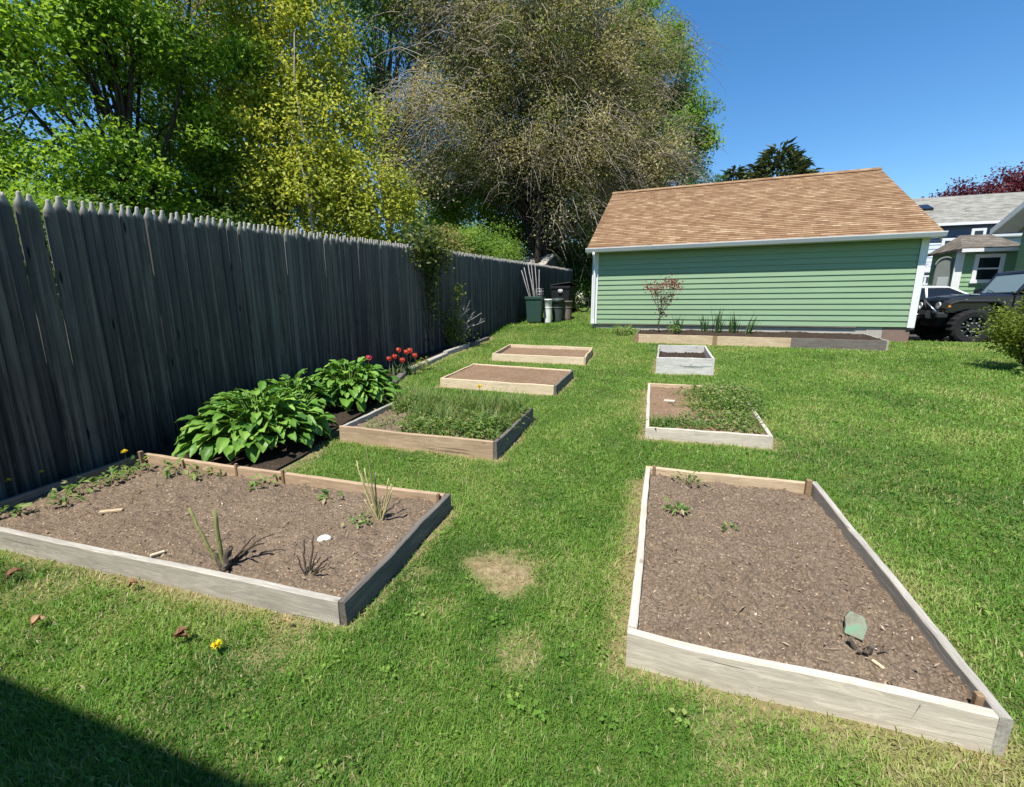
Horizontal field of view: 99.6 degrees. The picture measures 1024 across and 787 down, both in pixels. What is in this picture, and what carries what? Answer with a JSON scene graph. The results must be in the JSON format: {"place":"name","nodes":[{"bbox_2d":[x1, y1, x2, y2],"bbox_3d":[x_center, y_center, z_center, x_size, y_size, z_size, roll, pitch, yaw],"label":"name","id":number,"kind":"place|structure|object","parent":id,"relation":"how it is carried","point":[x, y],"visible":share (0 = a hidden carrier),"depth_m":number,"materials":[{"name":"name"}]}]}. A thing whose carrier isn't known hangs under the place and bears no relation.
{"place":"outdoors","nodes":[
{"label":"outdoors","id":0,"kind":"place"},
{"bbox_2d":[0,308,1023,786],"bbox_3d":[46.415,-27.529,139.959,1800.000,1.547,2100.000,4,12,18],"label":"ground","id":1,"kind":"structure","parent":0,"point":[494,568],"depth_m":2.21,"materials":[{"name":"green plant"}]},
{"bbox_2d":[5,567,22,579],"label":"fallen leaf","id":2,"kind":"object","parent":1,"relation":"on","point":[11,571],"visible":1,"depth_m":2.47,"materials":[{"name":"brown plant"}]},
{"bbox_2d":[31,614,46,626],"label":"fallen leaf","id":3,"kind":"object","parent":1,"relation":"on","point":[35,618],"visible":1,"depth_m":2.11,"materials":[{"name":"brown plant"}]},
{"bbox_2d":[0,19,113,197],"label":"dark tree","id":4,"kind":"object","parent":1,"relation":"on","point":[5,108],"visible":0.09,"depth_m":12.56,"materials":[{"name":"green plant"}]},
{"bbox_2d":[0,73,119,200],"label":"bright tree","id":5,"kind":"object","parent":1,"relation":"on","point":[36,155],"visible":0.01,"depth_m":17.20,"materials":[{"name":"green plant"}]},
{"bbox_2d":[1,175,132,368],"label":"bush","id":6,"kind":"object","parent":1,"relation":"on","point":[76,204],"visible":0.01,"depth_m":7.72,"materials":[{"name":"green plant"}]},
{"bbox_2d":[0,173,151,296],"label":"bush","id":7,"kind":"object","parent":1,"relation":"on","point":[55,192],"depth_m":9.80,"materials":[{"name":"green plant"}]},
{"bbox_2d":[0,0,289,221],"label":"maple tree","id":8,"kind":"object","parent":1,"relation":"on","point":[73,24],"visible":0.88,"depth_m":11.29,"materials":[{"name":"green plant"}]},
{"bbox_2d":[31,0,296,214],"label":"olive tree","id":9,"kind":"object","parent":1,"relation":"on","point":[193,14],"visible":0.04,"depth_m":18.61,"materials":[{"name":"green plant"}]},
{"bbox_2d":[173,626,188,639],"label":"fallen leaf","id":10,"kind":"object","parent":1,"relation":"on","point":[180,631],"visible":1,"depth_m":2.01,"materials":[{"name":"brown plant"}]},
{"bbox_2d":[90,6,303,229],"bbox_3d":[-12.017,-7.714,16.464,6.778,11.165,6.705,4,12,18],"label":"dark tree","id":11,"kind":"object","parent":1,"relation":"on","point":[207,197],"visible":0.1,"depth_m":15.16,"materials":[{"name":"green plant"}]},
{"bbox_2d":[206,639,229,668],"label":"dandelion","id":12,"kind":"object","parent":1,"relation":"on","point":[217,643],"visible":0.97,"depth_m":1.95,"materials":[{"name":"yellow plant"}]},
{"bbox_2d":[0,451,451,626],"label":"raised bed","id":13,"kind":"object","parent":1,"relation":"on","point":[362,564],"visible":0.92,"depth_m":2.81,"materials":[{"name":"brown soil"}]},
{"bbox_2d":[0,502,32,516],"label":"weed plant","id":14,"kind":"object","parent":13,"relation":"on","point":[19,510],"visible":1,"depth_m":3.09,"materials":[{"name":"green plant"}]},
{"bbox_2d":[45,485,85,505],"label":"weed plant","id":15,"kind":"object","parent":13,"relation":"on","point":[63,499],"visible":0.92,"depth_m":3.20,"materials":[{"name":"green plant"}]},
{"bbox_2d":[61,476,99,495],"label":"weed plant","id":16,"kind":"object","parent":13,"relation":"on","point":[90,489],"visible":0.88,"depth_m":3.38,"materials":[{"name":"green plant"}]},
{"bbox_2d":[98,508,123,513],"bbox_3d":[-2.854,0.836,3.083,0.130,0.018,0.034,-1,8,-25],"label":"wood scrap","id":17,"kind":"object","parent":13,"relation":"on","point":[110,510],"visible":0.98,"depth_m":3.07,"materials":[{"name":"beige wood"}]},
{"bbox_2d":[95,467,127,484],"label":"weed plant","id":18,"kind":"object","parent":13,"relation":"on","point":[119,473],"visible":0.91,"depth_m":3.57,"materials":[{"name":"green plant"}]},
{"bbox_2d":[115,449,141,472],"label":"dandelion","id":19,"kind":"object","parent":13,"relation":"on","point":[128,468],"visible":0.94,"depth_m":3.87,"materials":[{"name":"green plant"}]},
{"bbox_2d":[109,455,150,476],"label":"weed plant","id":20,"kind":"object","parent":13,"relation":"on","point":[133,469],"visible":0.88,"depth_m":3.78,"materials":[{"name":"green plant"}]},
{"bbox_2d":[150,550,164,556],"bbox_3d":[-2.100,0.949,2.565,0.020,0.016,0.070,13,14,38],"label":"wood scrap","id":21,"kind":"object","parent":13,"relation":"on","point":[157,553],"visible":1,"depth_m":2.56,"materials":[{"name":"brown wood"}]},
{"bbox_2d":[163,457,197,478],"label":"weed plant","id":22,"kind":"object","parent":13,"relation":"on","point":[167,473],"visible":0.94,"depth_m":3.78,"materials":[{"name":"green plant"}]},
{"bbox_2d":[187,465,223,479],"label":"weed plant","id":23,"kind":"object","parent":13,"relation":"on","point":[194,475],"visible":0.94,"depth_m":3.73,"materials":[{"name":"green plant"}]},
{"bbox_2d":[188,507,273,571],"bbox_3d":[-1.581,0.824,2.422,0.440,0.376,0.145,-2,12,-9],"label":"rose stump","id":24,"kind":"object","parent":13,"relation":"on","point":[225,560],"visible":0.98,"depth_m":2.42,"materials":[{"name":"plant"}]},
{"bbox_2d":[248,473,280,489],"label":"weed plant","id":25,"kind":"object","parent":13,"relation":"on","point":[254,483],"visible":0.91,"depth_m":3.53,"materials":[{"name":"green plant"}]},
{"bbox_2d":[296,535,326,575],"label":"cut shrub","id":26,"kind":"object","parent":13,"relation":"on","point":[311,569],"visible":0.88,"depth_m":2.37,"materials":[{"name":"plant"}]},
{"bbox_2d":[317,535,331,541],"bbox_3d":[-1.165,0.903,2.689,0.084,0.046,0.063,0,11,1],"label":"stone","id":27,"kind":"object","parent":13,"relation":"on","point":[323,537],"visible":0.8,"depth_m":2.67,"materials":[{"name":"white stone"}]},
{"bbox_2d":[316,489,343,504],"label":"weed plant","id":28,"kind":"object","parent":13,"relation":"on","point":[322,497],"visible":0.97,"depth_m":3.20,"materials":[{"name":"green plant"}]},
{"bbox_2d":[341,438,392,526],"bbox_3d":[-0.963,0.606,2.840,0.353,0.593,0.256,4,12,18],"label":"stalk clump","id":29,"kind":"object","parent":13,"relation":"on","point":[377,513],"visible":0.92,"depth_m":2.92,"materials":[{"name":"plant"}]},
{"bbox_2d":[174,206,288,235],"bbox_3d":[-8.368,-3.604,13.893,4.377,4.348,5.233,4,12,18],"label":"bush","id":30,"kind":"object","parent":1,"relation":"on","point":[231,216],"visible":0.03,"depth_m":12.76,"materials":[{"name":"green plant"}]},
{"bbox_2d":[0,191,576,500],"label":"stockade fence","id":31,"kind":"object","parent":1,"relation":"on","point":[170,321],"visible":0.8,"depth_m":4.59,"materials":[{"name":"grey wood"}]},
{"bbox_2d":[380,210,467,351],"bbox_3d":[-1.955,-2.696,10.824,1.408,3.360,3.123,4,12,18],"label":"vine","id":32,"kind":"object","parent":31,"relation":"attached to","point":[427,249],"visible":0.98,"depth_m":10.57,"materials":[{"name":"green plant"}]},
{"bbox_2d":[190,0,435,242],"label":"yellow green tree","id":33,"kind":"object","parent":1,"relation":"on","point":[335,181],"visible":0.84,"depth_m":13.32,"materials":[{"name":"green plant"}]},
{"bbox_2d":[148,333,488,469],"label":"border soil","id":34,"kind":"structure","parent":1,"relation":"on","point":[280,454],"depth_m":4.46,"materials":[{"name":"brown soil"}]},
{"bbox_2d":[172,381,338,462],"bbox_3d":[-2.735,0.224,4.628,1.555,0.654,1.591,4,12,18],"label":"hosta","id":35,"kind":"object","parent":34,"relation":"on","point":[237,424],"visible":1,"depth_m":4.29,"materials":[{"name":"green plant"}]},
{"bbox_2d":[259,368,341,414],"bbox_3d":[-2.837,0.006,5.561,1.094,0.635,1.088,4,12,18],"label":"hosta","id":36,"kind":"object","parent":34,"relation":"on","point":[307,383],"visible":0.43,"depth_m":5.57,"materials":[{"name":"green plant"}]},
{"bbox_2d":[299,356,404,411],"bbox_3d":[-2.370,-0.188,6.275,1.627,0.664,1.498,4,12,18],"label":"hosta","id":37,"kind":"object","parent":34,"relation":"on","point":[347,388],"visible":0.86,"depth_m":6.00,"materials":[{"name":"green plant"}]},
{"bbox_2d":[384,371,406,393],"bbox_3d":[-2.049,-0.196,7.670,0.120,0.150,1.702,-1,14,-2],"label":"edging timber","id":38,"kind":"object","parent":34,"relation":"on","point":[400,375],"visible":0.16,"depth_m":7.90,"materials":[{"name":"grey wood"}]},
{"bbox_2d":[392,354,399,374],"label":"tulip","id":39,"kind":"object","parent":34,"relation":"on","point":[394,357],"visible":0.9,"depth_m":8.17,"materials":[{"name":"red plant"}]},
{"bbox_2d":[394,348,403,372],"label":"tulip","id":40,"kind":"object","parent":34,"relation":"on","point":[398,350],"visible":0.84,"depth_m":8.38,"materials":[{"name":"red plant"}]},
{"bbox_2d":[403,348,411,375],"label":"tulip","id":41,"kind":"object","parent":34,"relation":"on","point":[409,366],"visible":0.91,"depth_m":8.23,"materials":[{"name":"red plant"}]},
{"bbox_2d":[408,353,447,371],"bbox_3d":[-1.830,-0.675,9.592,0.120,0.160,2.114,4,14,11],"label":"edging timber","id":42,"kind":"object","parent":34,"relation":"on","point":[437,357],"visible":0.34,"depth_m":9.66,"materials":[{"name":"grey wood"}]},
{"bbox_2d":[443,343,469,354],"bbox_3d":[-1.433,-1.142,11.430,0.120,0.180,1.551,3,14,15],"label":"edging timber","id":43,"kind":"object","parent":34,"relation":"on","point":[457,349],"visible":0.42,"depth_m":11.26,"materials":[{"name":"grey wood"}]},
{"bbox_2d":[470,337,489,345],"bbox_3d":[-0.966,-1.527,12.995,0.120,0.170,1.603,1,14,15],"label":"edging timber","id":44,"kind":"object","parent":34,"relation":"on","point":[476,342],"visible":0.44,"depth_m":12.81,"materials":[{"name":"grey wood"}]},
{"bbox_2d":[323,221,409,245],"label":"bush","id":45,"kind":"object","parent":1,"relation":"on","point":[398,238],"visible":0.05,"depth_m":14.41,"materials":[{"name":"green plant"}]},
{"bbox_2d":[295,0,451,232],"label":"blue green tree","id":46,"kind":"object","parent":1,"relation":"on","point":[376,76],"visible":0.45,"depth_m":21.74,"materials":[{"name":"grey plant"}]},
{"bbox_2d":[382,168,459,241],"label":"tree","id":47,"kind":"object","parent":1,"relation":"on","point":[419,225],"visible":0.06,"depth_m":46.79,"materials":[{"name":"green plant"}]},
{"bbox_2d":[413,356,432,369],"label":"garden plant","id":48,"kind":"object","parent":1,"relation":"on","point":[418,362],"visible":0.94,"depth_m":8.75,"materials":[{"name":"green plant"}]},
{"bbox_2d":[339,398,532,459],"bbox_3d":[-0.824,0.376,4.973,1.844,0.277,1.367,4,12,18],"label":"raised bed","id":49,"kind":"object","parent":1,"relation":"on","point":[359,432],"visible":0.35,"depth_m":4.49,"materials":[{"name":"brown wood"}]},
{"bbox_2d":[363,379,539,440],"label":"weeds","id":50,"kind":"object","parent":49,"relation":"on","point":[490,416],"visible":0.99,"depth_m":4.92,"materials":[{"name":"green plant"}]},
{"bbox_2d":[402,222,484,254],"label":"bush","id":51,"kind":"object","parent":1,"relation":"on","point":[454,242],"visible":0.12,"depth_m":18.95,"materials":[{"name":"green plant"}]},
{"bbox_2d":[439,279,483,346],"bbox_3d":[-1.599,-2.147,11.722,1.798,1.905,0.856,4,12,18],"label":"rose bush","id":52,"kind":"object","parent":1,"relation":"on","point":[456,323],"visible":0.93,"depth_m":11.71,"materials":[{"name":"green plant"}]},
{"bbox_2d":[400,135,558,256],"bbox_3d":[-2.057,-10.984,28.924,10.493,10.888,7.679,4,12,18],"label":"bright tree","id":53,"kind":"object","parent":1,"relation":"on","point":[447,215],"visible":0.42,"depth_m":27.34,"materials":[{"name":"green plant"}]},
{"bbox_2d":[434,215,524,256],"bbox_3d":[-2.289,-6.394,21.669,5.455,4.769,4.744,4,12,18],"label":"bush","id":54,"kind":"object","parent":1,"relation":"on","point":[481,229],"visible":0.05,"depth_m":21.18,"materials":[{"name":"green plant"}]},
{"bbox_2d":[448,225,527,260],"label":"bush","id":55,"kind":"object","parent":1,"relation":"on","point":[503,251],"visible":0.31,"depth_m":19.69,"materials":[{"name":"green plant"}]},
{"bbox_2d":[440,363,572,394],"bbox_3d":[-0.043,-0.285,7.610,2.057,0.298,1.577,4,12,18],"label":"raised bed","id":56,"kind":"object","parent":1,"relation":"on","point":[545,381],"visible":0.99,"depth_m":7.23,"materials":[{"name":"brown wood"}]},
{"bbox_2d":[525,296,545,322],"bbox_3d":[0.910,-3.249,16.842,0.680,1.033,0.763,3,12,15],"label":"wheeled bin","id":57,"kind":"object","parent":1,"relation":"on","point":[535,309],"visible":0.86,"depth_m":16.54,"materials":[{"name":"green plastic"}]},
{"bbox_2d":[413,0,663,241],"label":"olive tree","id":58,"kind":"object","parent":1,"relation":"on","point":[521,95],"visible":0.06,"depth_m":29.97,"materials":[{"name":"green plant"}]},
{"bbox_2d":[344,0,733,275],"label":"twiggy tree","id":59,"kind":"object","parent":1,"relation":"on","point":[598,166],"visible":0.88,"depth_m":21.96,"materials":[{"name":"beige plant"}]},
{"bbox_2d":[518,254,566,269],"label":"shed","id":60,"kind":"structure","parent":1,"relation":"on","point":[550,260],"depth_m":24.80,"materials":[{"name":"grey wood"}]},
{"bbox_2d":[492,344,592,364],"bbox_3d":[0.737,-0.922,10.213,2.265,0.281,1.773,4,12,18],"label":"raised bed","id":61,"kind":"object","parent":1,"relation":"on","point":[544,354],"visible":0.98,"depth_m":9.94,"materials":[{"name":"brown wood"}]},
{"bbox_2d":[544,299,551,322],"bbox_3d":[1.399,-3.209,16.858,0.339,0.920,0.336,4,12,18],"label":"drum","id":62,"kind":"object","parent":1,"relation":"on","point":[547,310],"visible":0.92,"depth_m":16.74,"materials":[{"name":"white plastic"}]},
{"bbox_2d":[486,190,612,307],"bbox_3d":[4.519,-9.822,29.919,13.602,8.242,7.352,4,12,18],"label":"dark tree","id":63,"kind":"object","parent":1,"relation":"on","point":[585,232],"visible":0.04,"depth_m":28.43,"materials":[{"name":"green plant"}]},
{"bbox_2d":[552,298,564,320],"bbox_3d":[1.819,-3.337,17.229,0.523,0.907,0.518,4,12,18],"label":"trash can","id":64,"kind":"object","parent":1,"relation":"on","point":[557,308],"visible":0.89,"depth_m":17.05,"materials":[{"name":"plastic"}]},
{"bbox_2d":[550,282,577,311],"bbox_3d":[2.253,-4.140,18.736,0.928,1.288,0.983,6,13,29],"label":"wheeled bin","id":65,"kind":"object","parent":1,"relation":"on","point":[566,291],"visible":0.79,"depth_m":18.35,"materials":[{"name":"black plastic"}]},
{"bbox_2d":[563,301,572,319],"bbox_3d":[2.194,-3.359,17.476,0.488,0.740,0.483,4,12,18],"label":"trash can","id":66,"kind":"object","parent":1,"relation":"on","point":[567,313],"visible":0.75,"depth_m":17.29,"materials":[{"name":"plastic"}]},
{"bbox_2d":[547,238,592,299],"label":"bush","id":67,"kind":"object","parent":1,"relation":"on","point":[588,265],"visible":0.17,"depth_m":25.77,"materials":[{"name":"green plant"}]},
{"bbox_2d":[572,273,591,307],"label":"bush","id":68,"kind":"object","parent":1,"relation":"on","point":[588,293],"visible":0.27,"depth_m":25.40,"materials":[{"name":"green plant"}]},
{"bbox_2d":[576,298,590,311],"bbox_3d":[3.146,-3.819,18.638,0.780,0.618,0.148,0,11,1],"label":"metal cart","id":69,"kind":"object","parent":1,"relation":"on","point":[583,305],"visible":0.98,"depth_m":18.59,"materials":[{"name":"black metal"}]},
{"bbox_2d":[612,325,632,333],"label":"weed plant","id":70,"kind":"object","parent":1,"relation":"on","point":[628,327],"visible":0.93,"depth_m":13.60,"materials":[{"name":"green plant"}]},
{"bbox_2d":[565,0,726,207],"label":"bright tree","id":71,"kind":"object","parent":1,"relation":"on","point":[692,109],"visible":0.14,"depth_m":27.57,"materials":[{"name":"green plant"}]},
{"bbox_2d":[655,345,714,374],"bbox_3d":[3.455,-0.685,8.765,1.028,0.436,1.891,4,12,18],"label":"raised bed","id":72,"kind":"object","parent":1,"relation":"on","point":[685,359],"visible":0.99,"depth_m":8.00,"materials":[{"name":"grey wood"}]},
{"bbox_2d":[677,172,726,185],"bbox_3d":[16.393,-13.759,40.261,5.518,12.942,4.703,4,12,18],"label":"dark tree","id":73,"kind":"object","parent":1,"relation":"on","point":[718,176],"visible":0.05,"depth_m":37.65,"materials":[{"name":"green plant"}]},
{"bbox_2d":[645,383,772,448],"bbox_3d":[2.395,0.211,5.548,1.293,0.274,2.340,4,12,18],"label":"raised bed","id":74,"kind":"object","parent":1,"relation":"on","point":[658,394],"visible":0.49,"depth_m":4.67,"materials":[{"name":"brown wood"}]},
{"bbox_2d":[638,379,772,434],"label":"weeds","id":75,"kind":"object","parent":74,"relation":"on","point":[716,395],"visible":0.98,"depth_m":5.23,"materials":[{"name":"green plant"}]},
{"bbox_2d":[720,165,745,181],"bbox_3d":[19.751,-13.701,39.490,5.816,13.063,5.823,-6,13,-28],"label":"conifer tree","id":76,"kind":"object","parent":1,"relation":"on","point":[730,175],"visible":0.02,"depth_m":37.97,"materials":[{"name":"green plant"}]},
{"bbox_2d":[634,329,888,350],"bbox_3d":[6.551,-1.546,12.121,5.909,0.424,1.787,4,12,20],"label":"raised bed","id":77,"kind":"object","parent":1,"relation":"on","point":[831,340],"visible":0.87,"depth_m":11.49,"materials":[{"name":"beige wood"}]},
{"bbox_2d":[641,269,684,332],"bbox_3d":[4.409,-2.687,12.784,1.193,1.886,1.035,4,12,18],"label":"maple sapling","id":78,"kind":"object","parent":77,"relation":"on","point":[662,297],"visible":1,"depth_m":12.66,"materials":[{"name":"red plant"}]},
{"bbox_2d":[667,325,679,332],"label":"weed plant","id":79,"kind":"object","parent":77,"relation":"on","point":[673,329],"visible":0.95,"depth_m":12.47,"materials":[{"name":"green plant"}]},
{"bbox_2d":[672,315,684,332],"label":"iris","id":80,"kind":"object","parent":77,"relation":"on","point":[678,324],"visible":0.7,"depth_m":12.56,"materials":[{"name":"green plant"}]},
{"bbox_2d":[699,317,709,331],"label":"iris","id":81,"kind":"object","parent":77,"relation":"on","point":[702,322],"visible":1,"depth_m":12.43,"materials":[{"name":"green plant"}]},
{"bbox_2d":[711,308,726,332],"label":"iris","id":82,"kind":"object","parent":77,"relation":"on","point":[718,321],"visible":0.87,"depth_m":12.28,"materials":[{"name":"green plant"}]},
{"bbox_2d":[728,315,741,332],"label":"iris","id":83,"kind":"object","parent":77,"relation":"on","point":[732,326],"visible":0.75,"depth_m":12.15,"materials":[{"name":"green plant"}]},
{"bbox_2d":[745,314,763,333],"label":"iris","id":84,"kind":"object","parent":77,"relation":"on","point":[750,329],"visible":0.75,"depth_m":11.99,"materials":[{"name":"green plant"}]},
{"bbox_2d":[585,167,947,341],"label":"garage","id":85,"kind":"structure","parent":1,"relation":"on","point":[845,251],"depth_m":13.04,"materials":[{"name":"green"}]},
{"bbox_2d":[737,137,823,179],"bbox_3d":[22.548,-14.177,37.888,10.847,14.622,10.861,4,12,18],"label":"conifer tree","id":86,"kind":"object","parent":1,"relation":"on","point":[794,161],"visible":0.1,"depth_m":35.54,"materials":[{"name":"green plant"}]},
{"bbox_2d":[625,465,1014,755],"bbox_3d":[1.387,0.954,2.536,1.278,0.363,1.967,4,12,18],"label":"raised bed","id":87,"kind":"object","parent":1,"relation":"on","point":[775,589],"visible":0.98,"depth_m":1.99,"materials":[{"name":"brown soil"}]},
{"bbox_2d":[661,497,690,515],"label":"weed plant","id":88,"kind":"object","parent":87,"relation":"on","point":[685,508],"visible":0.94,"depth_m":2.92,"materials":[{"name":"green plant"}]},
{"bbox_2d":[671,468,706,485],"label":"weed plant","id":89,"kind":"object","parent":87,"relation":"on","point":[691,480],"visible":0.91,"depth_m":3.35,"materials":[{"name":"green plant"}]},
{"bbox_2d":[843,611,867,640],"bbox_3d":[1.492,1.008,1.881,0.082,0.103,0.022,11,-23,26],"label":"stone slab","id":90,"kind":"object","parent":87,"relation":"in","point":[855,625],"depth_m":1.87,"materials":[{"name":"stone"}]},
{"bbox_2d":[847,637,890,655],"bbox_3d":[1.471,1.068,1.795,0.137,0.088,0.064,0,11,0],"label":"root stub","id":91,"kind":"object","parent":87,"relation":"on","point":[868,650],"visible":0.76,"depth_m":1.78,"materials":[{"name":"grey plant"}]},
{"bbox_2d":[871,659,884,668],"bbox_3d":[1.462,1.081,1.730,0.014,0.010,0.045,-9,17,-19],"label":"wood scrap","id":92,"kind":"object","parent":87,"relation":"on","point":[878,664],"visible":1,"depth_m":1.73,"materials":[{"name":"brown wood"}]},
{"bbox_2d":[921,161,1023,197],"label":"red maple","id":93,"kind":"object","parent":1,"relation":"on","point":[1017,183],"visible":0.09,"depth_m":31.77,"materials":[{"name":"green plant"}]},
{"bbox_2d":[966,291,1023,368],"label":"shrub","id":94,"kind":"object","parent":1,"relation":"on","point":[1009,332],"visible":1,"depth_m":7.73,"materials":[{"name":"green plant"}]},
{"bbox_2d":[1009,364,1023,373],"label":"garden plant","id":95,"kind":"object","parent":1,"relation":"on","point":[1021,371],"visible":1,"depth_m":7.44,"materials":[{"name":"green plant"}]},
{"bbox_2d":[0,0,1023,302],"label":"sky","id":96,"kind":"structure","parent":0,"point":[928,93],"materials":[{"name":"blue"}]},
{"bbox_2d":[908,328,997,341],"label":"driveway","id":97,"kind":"structure","parent":0,"point":[913,335],"depth_m":13.34,"materials":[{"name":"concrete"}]},
{"bbox_2d":[930,256,953,285],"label":"arched gate","id":98,"kind":"structure","parent":97,"relation":"on","point":[942,270],"depth_m":16.39,"materials":[{"name":"grey paint"}]},
{"bbox_2d":[936,277,948,285],"bbox_3d":[16.339,-3.509,16.593,0.340,1.850,0.027,4,12,18],"label":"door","id":99,"kind":"structure","parent":98,"relation":"in","point":[941,281],"depth_m":16.43,"materials":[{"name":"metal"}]},
{"bbox_2d":[920,286,995,334],"bbox_3d":[14.333,-2.846,14.714,4.193,1.555,2.110,4,12,18],"label":"parked car","id":100,"kind":"object","parent":97,"relation":"on","point":[929,291],"depth_m":14.04,"materials":[{"name":"white paint"}]},
{"bbox_2d":[914,270,1023,341],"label":"parked suv","id":101,"kind":"object","parent":97,"relation":"on","point":[944,316],"visible":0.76,"depth_m":11.73,"materials":[{"name":"black paint"}]},
{"bbox_2d":[927,202,1023,293],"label":"green house","id":102,"kind":"structure","parent":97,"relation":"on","point":[980,261],"depth_m":15.83,"materials":[{"name":"green"}]},
{"bbox_2d":[969,253,1006,282],"bbox_3d":[17.356,-4.556,15.784,0.920,1.040,0.070,4,12,18],"label":"window","id":103,"kind":"structure","parent":102,"relation":"in","point":[985,266],"depth_m":15.79,"materials":[{"name":"white glass"}]},
{"bbox_2d":[912,192,1023,285],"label":"blue house","id":104,"kind":"structure","parent":0,"point":[958,216],"depth_m":21.56,"materials":[{"name":"grey"}]},
{"bbox_2d":[941,238,954,245],"bbox_3d":[21.181,-7.088,20.977,0.700,0.840,0.070,4,12,18],"label":"window","id":105,"kind":"structure","parent":104,"relation":"in","point":[944,240],"depth_m":20.97,"materials":[{"name":"white glass"}]},
{"bbox_2d":[971,228,986,234],"bbox_3d":[21.824,-7.329,20.274,0.600,0.770,0.070,4,12,18],"label":"window","id":106,"kind":"structure","parent":104,"relation":"in","point":[977,231],"depth_m":20.22,"materials":[{"name":"white glass"}]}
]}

